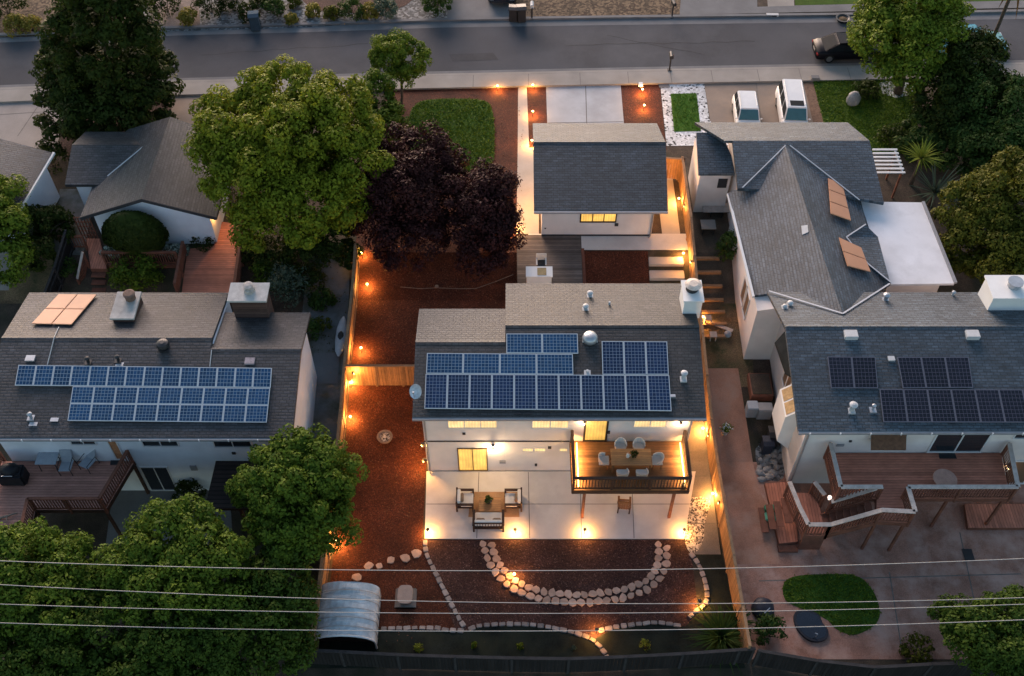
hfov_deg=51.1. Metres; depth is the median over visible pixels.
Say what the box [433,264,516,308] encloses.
mulch
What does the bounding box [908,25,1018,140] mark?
broad tree
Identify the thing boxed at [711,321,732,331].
timber plank
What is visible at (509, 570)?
power line
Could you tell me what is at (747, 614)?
flax plant
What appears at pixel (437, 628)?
border brick
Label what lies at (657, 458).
dining chair
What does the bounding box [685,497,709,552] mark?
pebble bed
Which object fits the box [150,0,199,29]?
path
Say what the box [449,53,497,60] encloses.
road patch
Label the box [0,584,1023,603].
power line
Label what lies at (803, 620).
garden pond
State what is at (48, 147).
shrub
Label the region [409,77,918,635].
grass
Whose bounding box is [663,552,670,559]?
path stone
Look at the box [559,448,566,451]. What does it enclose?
window
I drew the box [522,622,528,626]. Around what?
border brick
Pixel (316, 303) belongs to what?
shrub
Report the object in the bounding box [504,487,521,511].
patio armchair
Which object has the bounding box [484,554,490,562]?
path stone
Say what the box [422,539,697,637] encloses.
mulch
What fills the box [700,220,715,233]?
work bench
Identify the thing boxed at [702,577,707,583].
border brick
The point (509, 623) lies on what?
border brick
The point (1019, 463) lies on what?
sliding door
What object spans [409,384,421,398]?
satellite dish
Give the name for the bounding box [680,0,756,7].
driveway
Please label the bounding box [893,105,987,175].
yucca
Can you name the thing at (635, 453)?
potted plant
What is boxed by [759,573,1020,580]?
slab joint
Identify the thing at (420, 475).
fallen leaves
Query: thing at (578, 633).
border brick
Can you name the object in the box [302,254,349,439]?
grey path
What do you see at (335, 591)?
arched shed
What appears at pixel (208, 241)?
shrub
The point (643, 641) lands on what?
seedling
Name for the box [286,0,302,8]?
shrub
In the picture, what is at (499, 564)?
path stone
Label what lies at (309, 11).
shrub
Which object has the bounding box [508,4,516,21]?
trash bin
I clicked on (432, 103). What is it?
lawn
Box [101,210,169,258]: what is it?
round bush
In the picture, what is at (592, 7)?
dry bed
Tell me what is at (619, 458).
dining table
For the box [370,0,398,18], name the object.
shrub
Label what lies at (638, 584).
path stone
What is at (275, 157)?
maple tree
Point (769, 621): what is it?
shrub
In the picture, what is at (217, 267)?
ramp deck
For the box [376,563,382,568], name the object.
stepping stone
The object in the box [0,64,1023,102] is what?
sidewalk
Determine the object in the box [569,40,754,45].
road crack
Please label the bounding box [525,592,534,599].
path stone
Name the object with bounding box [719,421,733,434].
flower pot
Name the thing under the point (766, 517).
green cart
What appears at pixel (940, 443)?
sliding door
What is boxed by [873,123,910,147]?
shrub
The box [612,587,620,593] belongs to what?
path stone
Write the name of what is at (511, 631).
power line
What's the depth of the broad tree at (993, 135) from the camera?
59.92 m
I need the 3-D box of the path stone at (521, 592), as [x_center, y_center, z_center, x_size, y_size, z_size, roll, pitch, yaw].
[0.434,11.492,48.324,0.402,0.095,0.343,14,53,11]
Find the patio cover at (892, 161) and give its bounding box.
[872,148,904,197]
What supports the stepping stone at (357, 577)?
on the mulch at (387, 583)
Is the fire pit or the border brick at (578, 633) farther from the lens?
the fire pit
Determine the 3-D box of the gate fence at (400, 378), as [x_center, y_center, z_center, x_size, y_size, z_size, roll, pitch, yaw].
[-6.190,1.946,53.940,4.130,1.930,0.140,0,52,0]
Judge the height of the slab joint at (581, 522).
0.001 m
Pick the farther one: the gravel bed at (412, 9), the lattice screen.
the gravel bed at (412, 9)
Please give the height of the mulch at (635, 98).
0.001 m
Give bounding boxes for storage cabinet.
[745,401,758,417]
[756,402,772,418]
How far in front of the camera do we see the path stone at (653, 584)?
48.53 m
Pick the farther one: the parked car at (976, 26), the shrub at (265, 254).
the parked car at (976, 26)
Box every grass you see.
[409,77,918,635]
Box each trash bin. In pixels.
[247,10,260,30]
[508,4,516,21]
[516,4,526,22]
[759,435,774,453]
[766,426,778,446]
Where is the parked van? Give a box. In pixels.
[775,79,810,121]
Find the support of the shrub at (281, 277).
on the ground at (94, 526)
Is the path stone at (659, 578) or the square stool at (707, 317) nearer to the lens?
the path stone at (659, 578)
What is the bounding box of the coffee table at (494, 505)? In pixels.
[479,497,500,511]
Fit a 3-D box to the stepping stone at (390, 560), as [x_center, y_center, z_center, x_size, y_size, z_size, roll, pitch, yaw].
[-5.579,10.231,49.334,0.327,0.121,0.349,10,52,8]
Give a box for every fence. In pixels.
[43,229,74,292]
[287,647,755,673]
[311,243,359,648]
[346,364,413,386]
[666,157,680,179]
[678,156,751,648]
[752,649,1020,675]
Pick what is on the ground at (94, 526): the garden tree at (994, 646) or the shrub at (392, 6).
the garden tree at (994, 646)
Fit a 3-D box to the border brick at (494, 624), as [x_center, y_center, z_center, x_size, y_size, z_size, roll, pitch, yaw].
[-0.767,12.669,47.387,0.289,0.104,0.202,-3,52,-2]
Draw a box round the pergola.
[206,461,257,534]
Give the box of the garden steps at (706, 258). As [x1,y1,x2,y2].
[696,256,726,337]
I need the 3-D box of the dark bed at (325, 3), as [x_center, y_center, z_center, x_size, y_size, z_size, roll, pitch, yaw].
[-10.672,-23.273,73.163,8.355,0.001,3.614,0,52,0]
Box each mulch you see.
[330,539,454,630]
[336,264,434,538]
[352,88,519,263]
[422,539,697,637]
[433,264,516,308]
[527,87,546,146]
[584,251,648,282]
[621,85,665,140]
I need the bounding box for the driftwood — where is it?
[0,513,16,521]
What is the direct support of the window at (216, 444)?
in the house at (129, 327)
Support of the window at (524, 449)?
in the house at (593, 316)
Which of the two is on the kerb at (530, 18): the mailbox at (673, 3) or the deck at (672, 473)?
the mailbox at (673, 3)
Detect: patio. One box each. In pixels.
[106,490,231,545]
[425,471,695,538]
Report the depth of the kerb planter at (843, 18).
71.48 m
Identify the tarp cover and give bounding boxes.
[751,597,773,617]
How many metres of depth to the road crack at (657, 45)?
69.81 m
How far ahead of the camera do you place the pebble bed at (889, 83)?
67.00 m
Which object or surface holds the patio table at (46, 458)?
on the deck at (50, 489)
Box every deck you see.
[0,450,149,540]
[173,222,245,292]
[517,235,582,282]
[569,430,691,517]
[758,442,1020,550]
[764,482,797,552]
[963,504,1023,529]
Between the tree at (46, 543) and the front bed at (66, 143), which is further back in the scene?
the front bed at (66, 143)
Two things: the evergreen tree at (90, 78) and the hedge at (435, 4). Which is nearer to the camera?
the evergreen tree at (90, 78)
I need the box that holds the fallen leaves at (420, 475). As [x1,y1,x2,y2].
[336,88,684,641]
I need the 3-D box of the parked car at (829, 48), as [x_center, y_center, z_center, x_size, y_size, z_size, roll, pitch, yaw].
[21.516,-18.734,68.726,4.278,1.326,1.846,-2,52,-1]
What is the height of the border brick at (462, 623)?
0.132 m
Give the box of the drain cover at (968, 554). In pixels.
[962,549,974,560]
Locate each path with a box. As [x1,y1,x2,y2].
[53,189,90,254]
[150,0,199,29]
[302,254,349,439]
[516,148,538,233]
[518,87,528,147]
[528,234,687,249]
[660,170,679,233]
[685,167,735,302]
[688,421,720,553]
[708,368,779,563]
[767,0,793,6]
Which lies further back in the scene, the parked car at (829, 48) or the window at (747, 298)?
the parked car at (829, 48)
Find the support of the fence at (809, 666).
on the ground at (94, 526)
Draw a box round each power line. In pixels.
[0,558,1023,570]
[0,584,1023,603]
[0,619,1023,631]
[3,604,1023,613]
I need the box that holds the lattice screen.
[73,217,98,237]
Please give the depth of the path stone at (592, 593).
48.25 m
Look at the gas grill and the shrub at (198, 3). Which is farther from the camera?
the shrub at (198, 3)
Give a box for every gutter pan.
[0,13,1023,42]
[0,60,1023,87]
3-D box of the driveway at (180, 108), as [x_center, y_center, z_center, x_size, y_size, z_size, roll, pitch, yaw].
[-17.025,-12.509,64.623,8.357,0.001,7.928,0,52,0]
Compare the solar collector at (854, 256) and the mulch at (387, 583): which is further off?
the solar collector at (854, 256)
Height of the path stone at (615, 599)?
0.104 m
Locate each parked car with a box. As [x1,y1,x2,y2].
[488,0,515,3]
[812,32,879,62]
[940,24,1004,56]
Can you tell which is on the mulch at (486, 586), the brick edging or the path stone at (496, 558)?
the path stone at (496, 558)
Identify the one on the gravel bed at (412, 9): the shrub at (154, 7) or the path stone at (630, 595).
the shrub at (154, 7)
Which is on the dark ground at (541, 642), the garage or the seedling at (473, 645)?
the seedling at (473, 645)
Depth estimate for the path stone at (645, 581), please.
48.62 m
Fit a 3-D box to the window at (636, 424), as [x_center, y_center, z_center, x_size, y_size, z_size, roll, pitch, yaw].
[6.327,3.757,48.851,1.537,1.139,0.080,0,51,0]
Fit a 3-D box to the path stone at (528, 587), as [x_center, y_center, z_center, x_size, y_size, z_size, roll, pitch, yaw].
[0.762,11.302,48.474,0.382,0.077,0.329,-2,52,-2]
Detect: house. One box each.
[0,139,59,241]
[0,281,316,490]
[65,117,227,243]
[412,278,706,473]
[688,122,1023,483]
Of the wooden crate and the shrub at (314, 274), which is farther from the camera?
the shrub at (314, 274)
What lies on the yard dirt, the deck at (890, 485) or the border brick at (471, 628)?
the deck at (890, 485)
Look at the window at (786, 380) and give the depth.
52.03 m
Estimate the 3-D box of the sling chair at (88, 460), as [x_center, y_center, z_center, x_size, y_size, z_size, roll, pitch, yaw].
[-19.392,5.556,48.996,0.596,0.952,0.817,20,54,15]
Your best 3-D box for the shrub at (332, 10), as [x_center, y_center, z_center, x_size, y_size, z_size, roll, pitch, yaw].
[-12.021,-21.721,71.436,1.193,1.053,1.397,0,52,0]
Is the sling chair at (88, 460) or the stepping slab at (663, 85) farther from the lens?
the stepping slab at (663, 85)
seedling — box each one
[413,643,423,652]
[471,641,476,648]
[516,642,523,649]
[639,638,650,650]
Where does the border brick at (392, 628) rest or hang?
on the mulch at (387, 583)
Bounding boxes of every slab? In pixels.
[314,353,338,383]
[658,84,669,87]
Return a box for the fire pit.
[394,585,416,608]
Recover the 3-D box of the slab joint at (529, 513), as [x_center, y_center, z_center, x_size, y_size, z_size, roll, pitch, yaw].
[0.811,7.940,51.115,0.030,0.001,3.582,0,52,0]
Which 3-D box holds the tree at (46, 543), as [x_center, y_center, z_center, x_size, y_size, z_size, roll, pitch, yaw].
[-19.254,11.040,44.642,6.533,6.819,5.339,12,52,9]
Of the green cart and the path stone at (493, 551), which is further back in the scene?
the green cart
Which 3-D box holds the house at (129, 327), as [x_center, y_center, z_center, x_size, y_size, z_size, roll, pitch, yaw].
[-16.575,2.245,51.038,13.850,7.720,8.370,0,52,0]
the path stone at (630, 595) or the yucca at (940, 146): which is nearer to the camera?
the path stone at (630, 595)
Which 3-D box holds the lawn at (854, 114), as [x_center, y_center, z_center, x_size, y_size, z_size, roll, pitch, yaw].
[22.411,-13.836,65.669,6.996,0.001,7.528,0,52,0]
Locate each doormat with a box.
[110,460,118,464]
[939,453,956,458]
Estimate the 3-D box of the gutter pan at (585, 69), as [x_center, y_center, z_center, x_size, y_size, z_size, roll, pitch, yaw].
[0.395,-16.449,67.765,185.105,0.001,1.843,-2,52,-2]
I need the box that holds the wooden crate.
[747,373,773,400]
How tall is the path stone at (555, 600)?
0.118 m
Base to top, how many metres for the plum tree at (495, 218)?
4.685 m
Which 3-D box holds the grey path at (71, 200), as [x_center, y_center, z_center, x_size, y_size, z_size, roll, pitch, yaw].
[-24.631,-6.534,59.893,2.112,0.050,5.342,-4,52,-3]
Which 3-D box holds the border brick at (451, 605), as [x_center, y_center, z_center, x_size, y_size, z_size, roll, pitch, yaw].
[-2.690,11.960,47.951,0.220,0.115,0.302,-28,57,-21]
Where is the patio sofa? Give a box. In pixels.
[472,509,503,531]
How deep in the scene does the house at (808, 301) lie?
52.14 m
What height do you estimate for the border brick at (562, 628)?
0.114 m
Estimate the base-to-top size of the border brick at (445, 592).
0.089 m
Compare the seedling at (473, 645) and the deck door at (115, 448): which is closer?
the seedling at (473, 645)
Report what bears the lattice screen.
on the grey path at (71, 200)
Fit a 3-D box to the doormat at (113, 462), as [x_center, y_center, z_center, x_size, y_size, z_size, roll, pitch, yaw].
[-18.338,5.686,49.488,0.459,0.015,0.405,0,52,0]
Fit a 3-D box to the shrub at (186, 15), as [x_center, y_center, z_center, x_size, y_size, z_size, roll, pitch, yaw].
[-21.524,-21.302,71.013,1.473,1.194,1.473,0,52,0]
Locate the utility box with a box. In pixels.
[810,75,819,81]
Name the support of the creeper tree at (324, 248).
on the ground at (94, 526)
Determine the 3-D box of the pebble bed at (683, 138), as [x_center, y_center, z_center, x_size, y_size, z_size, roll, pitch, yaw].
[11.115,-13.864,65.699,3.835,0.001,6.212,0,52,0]
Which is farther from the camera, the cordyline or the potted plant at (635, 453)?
the cordyline
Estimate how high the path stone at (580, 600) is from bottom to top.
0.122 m
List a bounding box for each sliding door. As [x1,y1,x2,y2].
[139,466,175,490]
[457,448,487,470]
[926,435,991,452]
[1005,460,1023,483]
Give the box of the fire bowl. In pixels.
[377,430,392,443]
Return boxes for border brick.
[388,626,394,630]
[403,625,410,630]
[434,625,440,630]
[436,577,441,583]
[442,589,448,595]
[448,602,454,608]
[459,620,465,627]
[468,625,475,630]
[491,622,497,626]
[507,621,512,626]
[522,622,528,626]
[537,623,543,627]
[552,626,559,630]
[560,627,566,632]
[574,631,581,636]
[582,633,588,639]
[595,642,602,648]
[600,648,606,654]
[628,622,634,627]
[673,623,680,626]
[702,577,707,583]
[703,584,708,590]
[705,591,709,597]
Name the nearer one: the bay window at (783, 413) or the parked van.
the bay window at (783, 413)
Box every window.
[70,442,96,445]
[141,442,179,446]
[212,442,252,447]
[447,421,497,428]
[523,448,532,451]
[531,421,569,428]
[534,448,545,451]
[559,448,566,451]
[580,214,616,222]
[633,421,667,427]
[717,179,727,187]
[739,276,747,306]
[742,289,749,319]
[772,384,796,448]
[781,372,790,387]
[1012,435,1023,438]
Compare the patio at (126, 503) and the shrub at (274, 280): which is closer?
the patio at (126, 503)
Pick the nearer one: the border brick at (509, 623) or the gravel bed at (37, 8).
the border brick at (509, 623)
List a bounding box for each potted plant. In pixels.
[484,495,492,503]
[630,450,638,457]
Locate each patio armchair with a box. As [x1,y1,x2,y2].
[456,487,473,511]
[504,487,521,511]
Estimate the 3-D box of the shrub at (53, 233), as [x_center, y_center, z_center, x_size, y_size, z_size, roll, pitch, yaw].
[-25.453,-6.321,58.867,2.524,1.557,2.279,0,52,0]
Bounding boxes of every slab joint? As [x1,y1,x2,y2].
[528,472,529,537]
[555,121,622,122]
[580,494,581,537]
[756,83,761,121]
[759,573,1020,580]
[889,572,901,647]
[959,532,973,598]
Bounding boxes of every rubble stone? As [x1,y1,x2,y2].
[755,469,762,475]
[757,476,765,481]
[770,469,777,476]
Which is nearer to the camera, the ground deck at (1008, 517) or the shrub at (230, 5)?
the ground deck at (1008, 517)
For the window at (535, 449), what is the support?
in the house at (593, 316)
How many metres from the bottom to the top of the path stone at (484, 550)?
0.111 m
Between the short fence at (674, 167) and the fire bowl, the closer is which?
the fire bowl
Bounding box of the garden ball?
[724,331,731,337]
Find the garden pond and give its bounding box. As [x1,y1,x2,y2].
[793,611,828,642]
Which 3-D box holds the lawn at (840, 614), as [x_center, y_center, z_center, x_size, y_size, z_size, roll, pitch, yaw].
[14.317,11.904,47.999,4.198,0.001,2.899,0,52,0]
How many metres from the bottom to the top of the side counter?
0.910 m
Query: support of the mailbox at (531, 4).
on the kerb at (530, 18)
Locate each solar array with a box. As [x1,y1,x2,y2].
[15,365,271,422]
[424,334,671,410]
[827,357,1023,422]
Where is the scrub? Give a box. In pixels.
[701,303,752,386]
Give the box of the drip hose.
[403,275,511,288]
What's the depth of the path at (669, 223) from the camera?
60.08 m
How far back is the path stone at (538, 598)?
48.10 m
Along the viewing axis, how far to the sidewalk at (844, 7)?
72.35 m
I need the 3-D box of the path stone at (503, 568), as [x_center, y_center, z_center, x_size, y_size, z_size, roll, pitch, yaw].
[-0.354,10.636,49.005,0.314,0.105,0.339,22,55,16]
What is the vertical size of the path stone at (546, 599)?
0.110 m
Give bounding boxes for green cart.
[764,504,775,521]
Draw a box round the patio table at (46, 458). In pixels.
[35,453,60,471]
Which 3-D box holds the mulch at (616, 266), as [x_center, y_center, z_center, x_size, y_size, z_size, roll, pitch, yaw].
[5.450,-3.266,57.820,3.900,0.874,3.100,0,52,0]
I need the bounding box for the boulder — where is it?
[846,91,860,106]
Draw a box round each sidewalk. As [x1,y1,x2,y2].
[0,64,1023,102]
[680,0,1023,13]
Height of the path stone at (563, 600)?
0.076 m
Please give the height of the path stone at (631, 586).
0.109 m
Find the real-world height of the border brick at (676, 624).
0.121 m
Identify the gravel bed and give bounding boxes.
[0,0,125,36]
[143,0,446,31]
[756,445,784,480]
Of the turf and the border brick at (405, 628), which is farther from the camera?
the turf
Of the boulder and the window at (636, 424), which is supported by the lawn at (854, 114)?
the boulder
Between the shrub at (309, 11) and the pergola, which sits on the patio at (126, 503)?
the pergola
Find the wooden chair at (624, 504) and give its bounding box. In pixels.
[617,496,630,513]
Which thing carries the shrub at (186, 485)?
on the patio at (126, 503)
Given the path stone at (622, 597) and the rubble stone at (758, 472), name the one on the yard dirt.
the rubble stone at (758, 472)
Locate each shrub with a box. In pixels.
[0,0,29,16]
[2,12,29,38]
[19,13,42,33]
[35,138,69,174]
[41,206,74,240]
[52,256,78,277]
[105,253,165,291]
[147,0,182,19]
[170,478,206,502]
[176,6,197,25]
[188,233,218,252]
[189,0,226,20]
[214,0,239,13]
[234,232,273,266]
[237,0,262,23]
[245,231,298,277]
[248,258,276,290]
[259,0,285,16]
[261,260,300,293]
[265,261,311,310]
[283,11,298,25]
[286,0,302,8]
[289,261,326,294]
[304,2,321,18]
[307,285,337,310]
[307,317,321,340]
[314,315,332,331]
[322,5,339,20]
[337,0,364,21]
[360,1,379,19]
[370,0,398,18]
[713,228,737,261]
[753,613,787,645]
[851,77,880,100]
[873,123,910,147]
[898,631,934,662]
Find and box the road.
[0,19,1023,84]
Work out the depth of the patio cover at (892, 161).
59.85 m
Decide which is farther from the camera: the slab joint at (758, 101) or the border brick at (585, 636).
the slab joint at (758, 101)
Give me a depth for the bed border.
57.90 m
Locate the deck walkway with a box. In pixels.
[57,235,177,291]
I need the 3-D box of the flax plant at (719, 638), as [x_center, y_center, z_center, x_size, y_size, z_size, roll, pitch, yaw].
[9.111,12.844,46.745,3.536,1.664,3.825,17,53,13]
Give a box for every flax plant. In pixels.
[683,600,756,674]
[722,604,758,641]
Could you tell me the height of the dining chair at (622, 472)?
0.855 m
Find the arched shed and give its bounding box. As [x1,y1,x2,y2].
[316,581,380,648]
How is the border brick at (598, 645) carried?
on the dark ground at (541, 642)
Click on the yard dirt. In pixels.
(919, 539)
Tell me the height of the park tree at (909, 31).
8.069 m
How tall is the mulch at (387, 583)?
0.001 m
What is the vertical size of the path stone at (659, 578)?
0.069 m
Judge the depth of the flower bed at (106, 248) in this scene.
57.91 m
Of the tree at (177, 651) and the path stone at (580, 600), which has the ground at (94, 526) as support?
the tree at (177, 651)
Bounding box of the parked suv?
[731,91,761,121]
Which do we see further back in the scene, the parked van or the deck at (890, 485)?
the parked van
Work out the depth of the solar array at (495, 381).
48.47 m
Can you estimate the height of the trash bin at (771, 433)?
1.077 m
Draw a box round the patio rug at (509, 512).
[468,492,518,516]
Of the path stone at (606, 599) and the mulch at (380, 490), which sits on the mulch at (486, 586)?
the path stone at (606, 599)
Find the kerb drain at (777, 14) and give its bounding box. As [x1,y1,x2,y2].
[766,13,778,16]
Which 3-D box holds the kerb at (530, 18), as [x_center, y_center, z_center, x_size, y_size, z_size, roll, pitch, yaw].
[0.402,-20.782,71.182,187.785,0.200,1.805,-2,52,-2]
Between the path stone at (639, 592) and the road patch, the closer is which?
the path stone at (639, 592)
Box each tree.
[0,173,35,288]
[0,515,124,659]
[0,587,139,675]
[13,202,75,272]
[28,0,185,143]
[90,492,264,633]
[90,588,266,675]
[180,53,396,253]
[224,422,369,576]
[224,540,321,675]
[276,210,363,274]
[349,118,472,272]
[355,67,410,161]
[367,26,433,106]
[445,156,527,281]
[844,0,975,95]
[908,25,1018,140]
[926,583,1023,675]
[930,145,1023,285]
[945,69,1023,184]
[970,0,1018,35]
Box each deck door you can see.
[107,442,124,459]
[583,421,608,441]
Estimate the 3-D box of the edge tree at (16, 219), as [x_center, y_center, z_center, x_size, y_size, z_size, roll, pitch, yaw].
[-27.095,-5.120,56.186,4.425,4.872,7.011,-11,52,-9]
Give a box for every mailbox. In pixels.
[530,1,533,17]
[667,51,673,70]
[671,0,676,18]
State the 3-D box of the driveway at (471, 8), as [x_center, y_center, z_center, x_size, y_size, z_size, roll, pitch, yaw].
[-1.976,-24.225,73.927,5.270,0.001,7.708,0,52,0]
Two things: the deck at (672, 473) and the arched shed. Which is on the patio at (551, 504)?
the deck at (672, 473)
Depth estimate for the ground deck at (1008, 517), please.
50.52 m
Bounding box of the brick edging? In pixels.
[803,82,822,121]
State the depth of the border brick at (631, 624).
47.33 m
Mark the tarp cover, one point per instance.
(768, 606)
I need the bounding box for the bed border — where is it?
[581,248,585,282]
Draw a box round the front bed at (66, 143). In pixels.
[58,103,170,157]
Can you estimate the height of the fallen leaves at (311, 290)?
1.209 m
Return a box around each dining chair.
[598,452,608,469]
[614,437,626,448]
[616,468,628,481]
[633,437,644,448]
[636,468,648,481]
[652,452,663,469]
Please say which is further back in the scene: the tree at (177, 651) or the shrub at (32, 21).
the shrub at (32, 21)
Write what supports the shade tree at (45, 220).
on the dark ground at (36, 282)
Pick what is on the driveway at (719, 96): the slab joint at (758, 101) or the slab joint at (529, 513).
the slab joint at (758, 101)
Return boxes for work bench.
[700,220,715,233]
[702,203,728,217]
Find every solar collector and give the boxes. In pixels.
[32,294,95,324]
[828,178,850,220]
[839,237,870,271]
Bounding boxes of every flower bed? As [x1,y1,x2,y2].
[99,246,123,258]
[160,243,189,259]
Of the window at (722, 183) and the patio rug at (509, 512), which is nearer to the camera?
the patio rug at (509, 512)
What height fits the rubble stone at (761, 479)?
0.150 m
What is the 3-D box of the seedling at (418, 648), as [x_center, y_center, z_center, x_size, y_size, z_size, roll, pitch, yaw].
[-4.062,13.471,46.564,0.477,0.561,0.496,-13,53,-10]
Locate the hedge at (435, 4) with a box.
[420,0,452,16]
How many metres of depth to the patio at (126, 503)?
51.06 m
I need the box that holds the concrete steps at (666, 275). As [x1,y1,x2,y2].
[648,257,684,280]
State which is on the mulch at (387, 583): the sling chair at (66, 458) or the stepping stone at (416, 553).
the stepping stone at (416, 553)
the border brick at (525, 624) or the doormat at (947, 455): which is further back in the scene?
the doormat at (947, 455)
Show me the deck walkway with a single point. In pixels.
(99, 265)
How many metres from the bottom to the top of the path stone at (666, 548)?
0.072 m
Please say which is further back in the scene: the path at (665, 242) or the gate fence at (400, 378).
the path at (665, 242)
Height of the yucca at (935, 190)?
2.983 m
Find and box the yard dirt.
[737,462,1023,658]
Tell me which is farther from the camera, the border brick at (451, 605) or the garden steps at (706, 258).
the garden steps at (706, 258)
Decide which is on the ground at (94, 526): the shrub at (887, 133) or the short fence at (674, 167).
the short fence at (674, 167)
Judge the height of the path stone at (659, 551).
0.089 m
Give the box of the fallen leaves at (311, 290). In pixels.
[66,125,345,351]
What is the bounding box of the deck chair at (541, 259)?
[536,253,546,265]
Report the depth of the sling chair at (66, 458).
48.87 m
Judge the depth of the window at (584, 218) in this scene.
58.09 m
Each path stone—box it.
[480,540,485,546]
[481,547,488,553]
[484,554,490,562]
[486,562,494,568]
[487,542,495,547]
[489,548,497,555]
[492,555,500,561]
[492,568,498,576]
[496,561,503,567]
[496,575,504,581]
[500,567,507,573]
[503,580,509,587]
[505,572,512,579]
[510,584,517,592]
[511,577,518,583]
[517,589,525,595]
[519,580,524,587]
[525,584,532,590]
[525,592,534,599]
[531,586,539,593]
[534,595,542,601]
[540,587,547,595]
[543,595,550,604]
[548,588,555,597]
[551,597,558,604]
[556,590,564,596]
[560,598,567,604]
[564,590,571,598]
[568,598,576,606]
[572,591,580,597]
[576,598,584,605]
[581,591,587,597]
[587,598,593,606]
[588,590,596,596]
[593,597,602,604]
[596,588,604,596]
[603,597,610,602]
[604,589,611,595]
[611,596,618,602]
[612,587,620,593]
[619,593,626,601]
[621,586,627,592]
[627,583,635,591]
[627,592,633,598]
[634,581,643,587]
[636,590,642,595]
[642,578,648,584]
[643,585,650,593]
[647,572,654,579]
[650,580,657,587]
[651,567,658,574]
[653,561,660,568]
[654,554,662,561]
[655,541,661,547]
[655,547,662,554]
[655,575,664,581]
[661,560,670,566]
[663,545,669,551]
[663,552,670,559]
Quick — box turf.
[671,93,700,131]
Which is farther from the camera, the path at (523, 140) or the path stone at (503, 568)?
the path at (523, 140)
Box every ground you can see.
[0,0,1023,675]
[0,230,53,303]
[306,528,744,667]
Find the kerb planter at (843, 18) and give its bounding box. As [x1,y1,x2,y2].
[836,13,850,22]
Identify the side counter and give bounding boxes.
[526,266,552,282]
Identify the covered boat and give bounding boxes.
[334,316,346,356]
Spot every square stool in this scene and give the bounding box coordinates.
[704,315,711,322]
[709,331,716,340]
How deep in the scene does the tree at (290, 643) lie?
43.79 m
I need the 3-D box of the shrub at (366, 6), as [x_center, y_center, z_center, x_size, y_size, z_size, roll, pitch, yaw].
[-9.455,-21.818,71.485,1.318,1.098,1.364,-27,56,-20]
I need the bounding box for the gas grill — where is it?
[0,463,29,485]
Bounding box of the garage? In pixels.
[533,123,667,237]
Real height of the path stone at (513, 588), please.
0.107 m
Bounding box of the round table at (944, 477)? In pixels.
[933,469,957,492]
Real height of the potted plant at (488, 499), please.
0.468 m
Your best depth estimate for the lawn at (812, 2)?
72.85 m
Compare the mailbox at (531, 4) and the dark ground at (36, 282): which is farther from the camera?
the mailbox at (531, 4)
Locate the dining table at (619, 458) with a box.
[610,449,651,472]
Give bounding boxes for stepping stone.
[351,573,361,580]
[364,561,373,569]
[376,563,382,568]
[387,556,394,563]
[400,554,409,562]
[411,549,421,557]
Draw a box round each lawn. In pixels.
[409,99,494,174]
[783,574,879,634]
[795,0,1011,4]
[813,80,916,153]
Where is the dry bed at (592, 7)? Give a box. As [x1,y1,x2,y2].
[515,0,680,16]
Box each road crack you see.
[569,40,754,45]
[608,35,703,54]
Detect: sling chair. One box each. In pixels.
[56,450,76,475]
[76,449,99,473]
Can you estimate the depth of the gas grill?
48.09 m
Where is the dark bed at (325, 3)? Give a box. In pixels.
[303,0,410,12]
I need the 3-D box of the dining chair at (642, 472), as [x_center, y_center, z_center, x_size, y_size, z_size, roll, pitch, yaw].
[5.880,6.189,48.555,0.580,0.855,0.515,0,52,0]
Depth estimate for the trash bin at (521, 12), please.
70.80 m
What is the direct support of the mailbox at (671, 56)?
on the ground at (94, 526)
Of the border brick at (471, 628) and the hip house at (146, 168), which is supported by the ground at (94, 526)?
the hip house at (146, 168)
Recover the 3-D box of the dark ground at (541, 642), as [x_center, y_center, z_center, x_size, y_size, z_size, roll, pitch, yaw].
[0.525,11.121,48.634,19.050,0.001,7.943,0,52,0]
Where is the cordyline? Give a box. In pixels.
[901,137,948,185]
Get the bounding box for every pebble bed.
[661,84,727,145]
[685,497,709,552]
[879,81,912,97]
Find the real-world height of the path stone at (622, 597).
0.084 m
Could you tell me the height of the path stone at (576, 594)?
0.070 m
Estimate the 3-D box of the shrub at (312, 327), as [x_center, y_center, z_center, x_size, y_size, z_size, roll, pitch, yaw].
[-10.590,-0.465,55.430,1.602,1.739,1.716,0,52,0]
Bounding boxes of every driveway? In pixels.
[0,102,58,289]
[171,96,243,125]
[447,0,508,17]
[546,85,623,122]
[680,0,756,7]
[704,82,812,146]
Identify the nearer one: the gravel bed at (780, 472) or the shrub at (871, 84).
the gravel bed at (780, 472)
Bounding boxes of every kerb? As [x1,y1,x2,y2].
[0,9,1023,35]
[0,62,1023,89]
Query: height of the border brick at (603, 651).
0.074 m
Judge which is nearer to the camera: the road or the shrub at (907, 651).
the shrub at (907, 651)
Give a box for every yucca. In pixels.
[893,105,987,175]
[909,162,963,207]
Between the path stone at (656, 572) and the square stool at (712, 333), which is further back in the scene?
the square stool at (712, 333)
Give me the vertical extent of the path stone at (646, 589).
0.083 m

